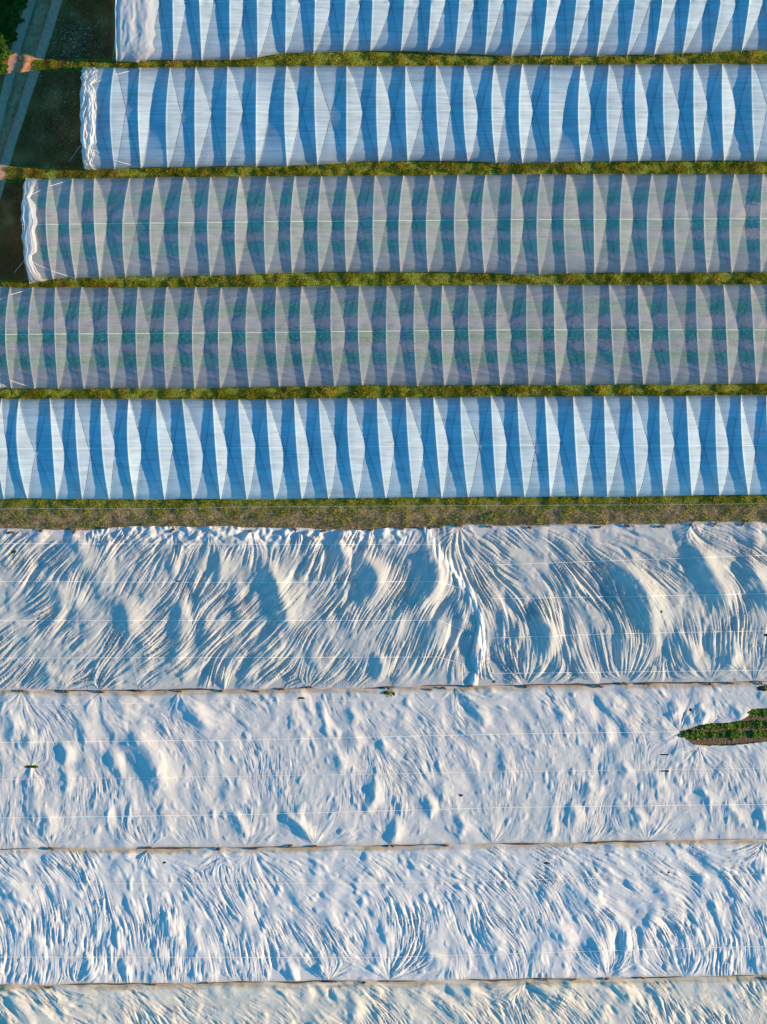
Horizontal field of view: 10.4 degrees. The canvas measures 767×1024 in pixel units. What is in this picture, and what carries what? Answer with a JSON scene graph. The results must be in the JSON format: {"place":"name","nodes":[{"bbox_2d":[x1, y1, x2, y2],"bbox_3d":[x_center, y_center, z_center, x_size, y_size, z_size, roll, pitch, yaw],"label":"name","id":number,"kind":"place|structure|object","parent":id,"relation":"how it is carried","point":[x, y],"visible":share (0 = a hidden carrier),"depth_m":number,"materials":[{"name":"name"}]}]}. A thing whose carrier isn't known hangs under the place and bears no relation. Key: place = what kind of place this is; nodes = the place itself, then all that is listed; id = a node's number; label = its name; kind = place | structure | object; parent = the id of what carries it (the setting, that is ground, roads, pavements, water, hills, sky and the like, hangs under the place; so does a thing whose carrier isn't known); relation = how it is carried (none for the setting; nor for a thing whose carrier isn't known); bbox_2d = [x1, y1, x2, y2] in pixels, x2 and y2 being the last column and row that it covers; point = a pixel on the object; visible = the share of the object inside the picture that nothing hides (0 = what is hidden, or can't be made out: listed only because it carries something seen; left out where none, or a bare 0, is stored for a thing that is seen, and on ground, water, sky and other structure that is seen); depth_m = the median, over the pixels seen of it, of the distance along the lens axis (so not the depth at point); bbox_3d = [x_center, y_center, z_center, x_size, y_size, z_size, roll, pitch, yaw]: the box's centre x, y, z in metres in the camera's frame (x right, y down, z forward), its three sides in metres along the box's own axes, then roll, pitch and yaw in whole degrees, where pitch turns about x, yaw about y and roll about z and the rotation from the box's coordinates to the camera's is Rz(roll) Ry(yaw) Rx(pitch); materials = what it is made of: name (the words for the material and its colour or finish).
{"place":"outdoors","nodes":[
{"label":"outdoors","id":0,"kind":"place"},
{"bbox_2d":[0,0,117,296],"bbox_3d":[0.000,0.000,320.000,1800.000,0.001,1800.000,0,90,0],"label":"ground","id":1,"kind":"structure","parent":0,"point":[50,101],"depth_m":320.00,"materials":[{"name":"green plant"}]},
{"bbox_2d":[0,0,27,74],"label":"hedge","id":2,"kind":"object","parent":1,"relation":"on","point":[10,8],"visible":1,"depth_m":319.54,"materials":[{"name":"green plant"}]},
{"bbox_2d":[0,0,35,130],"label":"track rut","id":3,"kind":"structure","parent":1,"relation":"on","point":[22,27],"depth_m":319.99,"materials":[{"name":"brown soil"}]},
{"bbox_2d":[0,0,51,162],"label":"track bank","id":4,"kind":"structure","parent":1,"relation":"on","point":[30,44],"depth_m":319.88,"materials":[{"name":"green plant"}]},
{"bbox_2d":[0,0,61,198],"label":"track rut","id":5,"kind":"structure","parent":1,"relation":"on","point":[45,38],"depth_m":319.99,"materials":[{"name":"brown soil"}]},
{"bbox_2d":[32,12,108,168],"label":"daisies","id":6,"kind":"object","parent":1,"relation":"on","point":[68,75],"visible":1,"depth_m":319.89,"materials":[{"name":"white plant"}]},
{"bbox_2d":[0,395,766,500],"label":"polytunnel","id":7,"kind":"structure","parent":1,"relation":"on","point":[414,447],"depth_m":317.36,"materials":[{"name":"plastic"}]},
{"bbox_2d":[0,284,766,389],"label":"polytunnel","id":8,"kind":"structure","parent":1,"relation":"on","point":[723,289],"depth_m":318.79,"materials":[{"name":"plastic"}]},
{"bbox_2d":[21,174,766,283],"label":"polytunnel","id":9,"kind":"structure","parent":1,"relation":"on","point":[146,184],"depth_m":318.43,"materials":[{"name":"plastic"}]},
{"bbox_2d":[80,64,766,170],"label":"polytunnel","id":10,"kind":"structure","parent":1,"relation":"on","point":[142,117],"depth_m":317.36,"materials":[{"name":"plastic"}]},
{"bbox_2d":[115,0,766,64],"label":"polytunnel","id":11,"kind":"structure","parent":1,"relation":"on","point":[184,30],"depth_m":317.33,"materials":[{"name":"plastic"}]},
{"bbox_2d":[0,289,766,383],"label":"soil bed","id":12,"kind":"object","parent":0,"point":[319,372],"visible":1,"depth_m":320.00,"materials":[{"name":"white plastic"}]},
{"bbox_2d":[0,293,766,321],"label":"crop row","id":13,"kind":"object","parent":12,"relation":"on","point":[419,308],"visible":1,"depth_m":319.62,"materials":[{"name":"green plant"}]},
{"bbox_2d":[0,346,766,372],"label":"crop row","id":14,"kind":"object","parent":12,"relation":"on","point":[572,357],"visible":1,"depth_m":319.62,"materials":[{"name":"green plant"}]},
{"bbox_2d":[0,321,766,349],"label":"crop row","id":15,"kind":"object","parent":12,"relation":"on","point":[309,335],"visible":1,"depth_m":319.62,"materials":[{"name":"green plant"}]},
{"bbox_2d":[0,495,766,529],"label":"verge","id":16,"kind":"structure","parent":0,"point":[671,502],"depth_m":319.99,"materials":[{"name":"green plant"}]},
{"bbox_2d":[133,504,691,508],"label":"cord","id":17,"kind":"object","parent":16,"relation":"on","point":[330,506],"visible":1,"depth_m":319.88,"materials":[{"name":"brown"}]},
{"bbox_2d":[0,272,766,287],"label":"verge","id":18,"kind":"structure","parent":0,"point":[316,281],"depth_m":319.99,"materials":[{"name":"green plant"}]},
{"bbox_2d":[0,379,766,398],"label":"grass","id":19,"kind":"structure","parent":0,"point":[362,390],"depth_m":319.94,"materials":[{"name":"green plant"}]},
{"bbox_2d":[0,681,766,985],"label":"field soil","id":20,"kind":"structure","parent":0,"point":[759,688],"depth_m":320.00,"materials":[{"name":"brown soil"}]},
{"bbox_2d":[24,765,37,767],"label":"crop row","id":21,"kind":"object","parent":20,"relation":"on","point":[32,766],"visible":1,"depth_m":319.81,"materials":[{"name":"green plant"}]},
{"bbox_2d":[0,526,485,689],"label":"fleece cover","id":22,"kind":"object","parent":20,"relation":"on","point":[117,608],"visible":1,"depth_m":319.70,"materials":[{"name":"white fabric"}]},
{"bbox_2d":[0,682,766,848],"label":"fleece cover","id":23,"kind":"object","parent":20,"relation":"on","point":[232,768],"visible":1,"depth_m":319.75,"materials":[{"name":"white fabric"}]},
{"bbox_2d":[0,839,766,984],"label":"fleece cover","id":24,"kind":"object","parent":20,"relation":"on","point":[439,912],"visible":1,"depth_m":319.75,"materials":[{"name":"white fabric"}]},
{"bbox_2d":[0,975,766,1023],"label":"fleece cover","id":25,"kind":"object","parent":20,"relation":"on","point":[714,1000],"visible":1,"depth_m":319.77,"materials":[{"name":"white fabric"}]},
{"bbox_2d":[383,690,394,696],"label":"crop row","id":26,"kind":"object","parent":20,"relation":"on","point":[387,692],"visible":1,"depth_m":319.81,"materials":[{"name":"green plant"}]},
{"bbox_2d":[430,521,766,685],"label":"fleece cover","id":27,"kind":"object","parent":20,"relation":"on","point":[570,603],"visible":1,"depth_m":319.74,"materials":[{"name":"white fabric"}]},
{"bbox_2d":[5,160,766,182],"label":"verge","id":28,"kind":"structure","parent":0,"point":[469,165],"depth_m":319.99,"materials":[{"name":"green plant"}]},
{"bbox_2d":[11,550,766,680],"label":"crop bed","id":29,"kind":"object","parent":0,"point":[13,551],"visible":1,"depth_m":319.99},
{"bbox_2d":[27,182,766,278],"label":"soil bed","id":30,"kind":"object","parent":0,"point":[519,211],"visible":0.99,"depth_m":320.00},
{"bbox_2d":[37,234,766,263],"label":"crop row","id":31,"kind":"object","parent":30,"relation":"on","point":[683,245],"visible":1,"depth_m":319.61,"materials":[{"name":"green plant"}]},
{"bbox_2d":[37,211,766,242],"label":"crop row","id":32,"kind":"object","parent":30,"relation":"on","point":[618,222],"visible":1,"depth_m":319.62,"materials":[{"name":"green plant"}]},
{"bbox_2d":[37,185,766,215],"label":"crop row","id":33,"kind":"object","parent":30,"relation":"on","point":[78,200],"visible":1,"depth_m":319.61,"materials":[{"name":"green plant"}]},
{"bbox_2d":[33,50,766,71],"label":"verge","id":34,"kind":"structure","parent":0,"point":[359,57],"depth_m":319.99,"materials":[{"name":"green plant"}]},
{"bbox_2d":[682,708,766,745],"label":"furrow soil","id":35,"kind":"structure","parent":0,"point":[726,741],"depth_m":319.99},
{"bbox_2d":[678,729,766,741],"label":"crop row","id":36,"kind":"object","parent":35,"relation":"on","point":[733,734],"visible":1,"depth_m":319.83,"materials":[{"name":"green plant"}]},
{"bbox_2d":[696,719,766,730],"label":"crop row","id":37,"kind":"object","parent":35,"relation":"on","point":[761,724],"visible":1,"depth_m":319.79,"materials":[{"name":"green plant"}]},
{"bbox_2d":[748,708,766,717],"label":"crop row","id":38,"kind":"object","parent":35,"relation":"on","point":[756,712],"visible":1,"depth_m":319.80,"materials":[{"name":"green plant"}]}
]}

